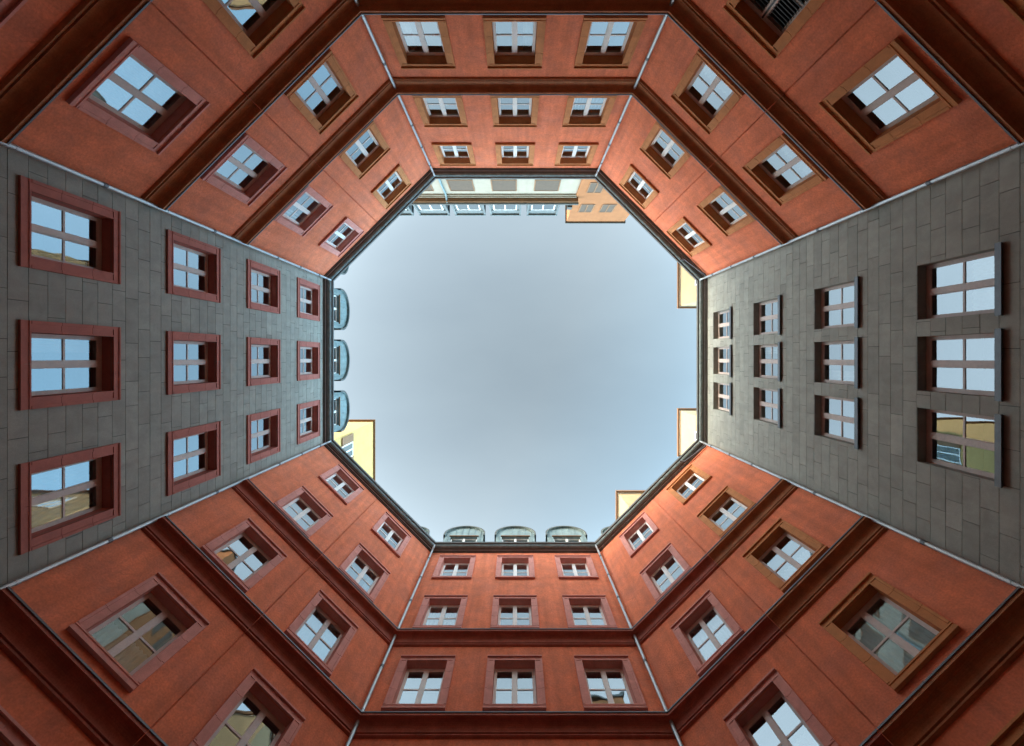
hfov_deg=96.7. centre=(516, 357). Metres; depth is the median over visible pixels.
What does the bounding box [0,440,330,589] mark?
drainpipe
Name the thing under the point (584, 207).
window
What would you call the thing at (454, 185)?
window
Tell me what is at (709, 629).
window
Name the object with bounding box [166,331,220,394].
window
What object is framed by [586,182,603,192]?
window
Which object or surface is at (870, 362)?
courtyard wing
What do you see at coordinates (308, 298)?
window
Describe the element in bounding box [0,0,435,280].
courtyard wing
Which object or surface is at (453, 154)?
window
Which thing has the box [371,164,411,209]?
window
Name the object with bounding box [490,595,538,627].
window
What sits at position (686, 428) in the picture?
cream tower
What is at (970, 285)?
window
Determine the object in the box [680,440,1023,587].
drainpipe
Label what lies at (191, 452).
window
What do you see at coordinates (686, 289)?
cream tower
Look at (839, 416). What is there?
window
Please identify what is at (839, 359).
window
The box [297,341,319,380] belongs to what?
window
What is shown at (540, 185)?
window
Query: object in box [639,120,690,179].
window
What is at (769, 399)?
window
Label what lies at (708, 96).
window
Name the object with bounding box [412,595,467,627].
window
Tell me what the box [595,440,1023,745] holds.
courtyard wing
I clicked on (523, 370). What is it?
sky
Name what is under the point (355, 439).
yellow building
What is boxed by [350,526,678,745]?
courtyard wing
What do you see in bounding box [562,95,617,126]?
window
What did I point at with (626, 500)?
cream tower
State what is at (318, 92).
window
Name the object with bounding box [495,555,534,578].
window
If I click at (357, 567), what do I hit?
window
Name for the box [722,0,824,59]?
window
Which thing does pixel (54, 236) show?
window
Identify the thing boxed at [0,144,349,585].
courtyard wing
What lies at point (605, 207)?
window
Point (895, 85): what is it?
window
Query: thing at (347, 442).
window
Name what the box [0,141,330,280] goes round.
drainpipe
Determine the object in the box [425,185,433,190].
window
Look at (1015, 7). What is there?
window
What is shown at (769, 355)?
window
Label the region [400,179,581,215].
cream building
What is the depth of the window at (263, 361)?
15.07 m
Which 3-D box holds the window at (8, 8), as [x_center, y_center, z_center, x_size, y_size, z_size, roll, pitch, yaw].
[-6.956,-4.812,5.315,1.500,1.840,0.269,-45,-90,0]
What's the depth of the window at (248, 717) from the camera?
8.90 m
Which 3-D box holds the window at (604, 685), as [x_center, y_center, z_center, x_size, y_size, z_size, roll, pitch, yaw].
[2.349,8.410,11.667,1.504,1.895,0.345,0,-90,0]
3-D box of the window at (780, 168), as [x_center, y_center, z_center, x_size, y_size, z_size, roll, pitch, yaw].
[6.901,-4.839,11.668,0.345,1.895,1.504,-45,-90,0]
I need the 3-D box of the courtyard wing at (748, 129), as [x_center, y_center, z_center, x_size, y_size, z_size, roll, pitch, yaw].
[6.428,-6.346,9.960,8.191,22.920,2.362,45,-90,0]
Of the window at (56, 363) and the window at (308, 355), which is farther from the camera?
the window at (308, 355)
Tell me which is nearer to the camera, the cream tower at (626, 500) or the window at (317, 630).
the window at (317, 630)
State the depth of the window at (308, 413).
18.32 m
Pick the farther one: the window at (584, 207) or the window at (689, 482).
the window at (584, 207)
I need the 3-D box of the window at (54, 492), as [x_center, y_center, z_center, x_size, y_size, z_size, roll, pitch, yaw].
[-8.342,2.513,8.477,0.318,1.895,1.504,0,-90,0]
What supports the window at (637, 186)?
in the courtyard wing at (748, 129)
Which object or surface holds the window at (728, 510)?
in the courtyard wing at (762, 608)
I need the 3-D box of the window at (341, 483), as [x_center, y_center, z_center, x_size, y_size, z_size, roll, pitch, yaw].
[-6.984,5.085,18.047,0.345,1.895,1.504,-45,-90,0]
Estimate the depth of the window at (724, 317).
18.18 m
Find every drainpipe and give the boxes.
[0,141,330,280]
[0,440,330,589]
[345,544,434,745]
[354,0,434,176]
[595,0,674,176]
[595,544,682,745]
[680,143,1023,280]
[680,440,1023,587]
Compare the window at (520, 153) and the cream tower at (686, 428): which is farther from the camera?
the cream tower at (686, 428)
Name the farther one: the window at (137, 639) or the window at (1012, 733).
the window at (137, 639)
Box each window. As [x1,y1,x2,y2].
[0,0,27,27]
[0,705,40,745]
[18,175,120,283]
[18,320,120,409]
[18,443,120,554]
[66,37,209,154]
[66,572,209,692]
[166,229,220,302]
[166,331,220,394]
[166,421,220,495]
[188,668,305,745]
[200,133,287,206]
[200,518,287,592]
[202,0,305,58]
[246,337,280,385]
[247,259,280,313]
[247,408,280,463]
[273,485,333,537]
[274,185,333,236]
[284,49,358,134]
[284,589,358,676]
[297,277,319,320]
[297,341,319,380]
[297,400,319,444]
[318,217,363,256]
[318,464,363,504]
[338,542,390,602]
[339,121,390,179]
[342,433,353,458]
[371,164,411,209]
[371,511,411,557]
[381,15,455,68]
[381,655,455,710]
[412,95,467,126]
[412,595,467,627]
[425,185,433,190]
[431,143,475,165]
[431,555,475,578]
[446,180,474,190]
[483,15,545,68]
[483,655,545,710]
[490,95,538,126]
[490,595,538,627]
[491,180,516,190]
[495,143,534,165]
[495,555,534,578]
[534,180,560,190]
[555,143,598,165]
[555,555,598,578]
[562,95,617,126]
[562,595,617,627]
[574,15,647,68]
[574,655,647,710]
[578,204,594,211]
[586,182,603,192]
[599,204,616,211]
[619,164,658,208]
[619,512,658,557]
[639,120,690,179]
[639,542,690,602]
[666,217,711,256]
[666,464,711,504]
[670,49,744,134]
[670,589,744,676]
[696,185,755,236]
[696,485,755,537]
[718,307,731,338]
[718,345,731,376]
[718,383,731,414]
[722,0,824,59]
[722,667,838,745]
[742,133,828,205]
[742,518,828,592]
[759,295,780,334]
[759,342,780,380]
[759,388,780,427]
[818,37,960,154]
[818,572,960,692]
[821,276,858,328]
[821,337,858,388]
[821,396,858,448]
[926,242,1001,318]
[926,328,1001,401]
[926,409,1002,487]
[985,707,1023,745]
[998,0,1023,25]
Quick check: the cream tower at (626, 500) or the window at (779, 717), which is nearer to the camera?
the window at (779, 717)
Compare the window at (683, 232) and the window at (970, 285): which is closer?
the window at (970, 285)
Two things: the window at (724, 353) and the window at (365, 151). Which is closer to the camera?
the window at (365, 151)
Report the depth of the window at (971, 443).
8.45 m
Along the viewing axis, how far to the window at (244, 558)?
11.78 m
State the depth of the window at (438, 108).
15.07 m
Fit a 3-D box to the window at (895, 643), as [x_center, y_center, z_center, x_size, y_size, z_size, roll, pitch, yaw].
[6.901,5.085,8.477,1.504,1.895,0.345,-45,-90,0]
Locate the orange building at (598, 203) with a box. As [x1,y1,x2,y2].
[565,179,629,223]
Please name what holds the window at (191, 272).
in the courtyard wing at (154, 362)
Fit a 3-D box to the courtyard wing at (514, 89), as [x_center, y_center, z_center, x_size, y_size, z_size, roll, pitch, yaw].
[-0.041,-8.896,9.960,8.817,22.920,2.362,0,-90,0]
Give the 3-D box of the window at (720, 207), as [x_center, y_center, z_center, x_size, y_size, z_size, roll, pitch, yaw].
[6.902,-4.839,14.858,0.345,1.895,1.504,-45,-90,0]
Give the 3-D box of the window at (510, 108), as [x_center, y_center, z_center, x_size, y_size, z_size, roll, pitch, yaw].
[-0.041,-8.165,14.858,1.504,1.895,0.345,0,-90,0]
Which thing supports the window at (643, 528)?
in the courtyard wing at (762, 608)
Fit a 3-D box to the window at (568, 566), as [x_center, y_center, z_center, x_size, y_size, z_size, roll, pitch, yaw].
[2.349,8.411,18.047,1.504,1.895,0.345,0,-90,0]
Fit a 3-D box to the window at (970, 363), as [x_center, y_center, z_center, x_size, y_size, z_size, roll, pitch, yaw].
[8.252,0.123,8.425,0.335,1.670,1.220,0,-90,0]
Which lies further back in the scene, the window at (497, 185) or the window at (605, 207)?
the window at (605, 207)
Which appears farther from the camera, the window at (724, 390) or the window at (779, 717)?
the window at (724, 390)
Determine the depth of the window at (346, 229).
18.31 m
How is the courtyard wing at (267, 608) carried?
on the ground
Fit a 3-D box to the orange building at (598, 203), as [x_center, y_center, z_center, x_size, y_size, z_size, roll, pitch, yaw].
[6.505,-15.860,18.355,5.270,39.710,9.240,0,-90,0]
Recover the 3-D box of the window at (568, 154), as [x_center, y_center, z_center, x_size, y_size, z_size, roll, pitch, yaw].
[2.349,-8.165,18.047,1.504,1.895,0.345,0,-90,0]
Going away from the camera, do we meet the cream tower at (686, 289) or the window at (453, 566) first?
the window at (453, 566)
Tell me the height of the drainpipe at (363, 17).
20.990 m
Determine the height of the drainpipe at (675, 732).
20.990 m
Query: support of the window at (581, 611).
in the courtyard wing at (515, 636)
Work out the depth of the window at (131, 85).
8.47 m
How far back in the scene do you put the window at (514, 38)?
11.80 m
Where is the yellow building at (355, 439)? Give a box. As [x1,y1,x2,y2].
[334,419,375,480]
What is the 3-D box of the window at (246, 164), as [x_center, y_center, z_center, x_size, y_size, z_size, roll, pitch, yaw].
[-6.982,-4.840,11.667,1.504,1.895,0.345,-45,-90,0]
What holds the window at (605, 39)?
in the courtyard wing at (514, 89)
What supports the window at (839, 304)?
in the courtyard wing at (870, 362)
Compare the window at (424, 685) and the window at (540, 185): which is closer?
the window at (424, 685)
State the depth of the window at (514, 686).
11.77 m
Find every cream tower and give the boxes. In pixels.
[616,490,645,519]
[677,262,695,308]
[677,408,695,456]
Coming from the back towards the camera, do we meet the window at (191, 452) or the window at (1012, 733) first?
the window at (191, 452)
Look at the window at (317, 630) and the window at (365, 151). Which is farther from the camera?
the window at (365, 151)
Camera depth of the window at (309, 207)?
15.11 m
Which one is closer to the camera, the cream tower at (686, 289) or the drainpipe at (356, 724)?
the drainpipe at (356, 724)
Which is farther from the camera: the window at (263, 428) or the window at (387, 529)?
the window at (387, 529)
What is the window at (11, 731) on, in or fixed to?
in the courtyard wing at (267, 608)
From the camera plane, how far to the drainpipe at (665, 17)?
12.88 m
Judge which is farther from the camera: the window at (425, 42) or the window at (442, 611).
the window at (442, 611)
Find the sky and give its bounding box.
[334,205,695,541]
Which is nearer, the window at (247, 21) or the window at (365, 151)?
the window at (247, 21)
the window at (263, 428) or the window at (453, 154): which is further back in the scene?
the window at (453, 154)
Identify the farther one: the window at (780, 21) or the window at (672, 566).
the window at (672, 566)
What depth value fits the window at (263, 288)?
15.05 m
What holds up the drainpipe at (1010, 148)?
attached to the courtyard wing at (748, 129)
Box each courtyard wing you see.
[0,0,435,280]
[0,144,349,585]
[0,440,435,745]
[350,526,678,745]
[358,0,670,178]
[595,0,1023,280]
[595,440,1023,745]
[696,146,1023,584]
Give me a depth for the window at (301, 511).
15.09 m
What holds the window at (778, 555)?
in the courtyard wing at (762, 608)
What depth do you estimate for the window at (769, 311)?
14.96 m

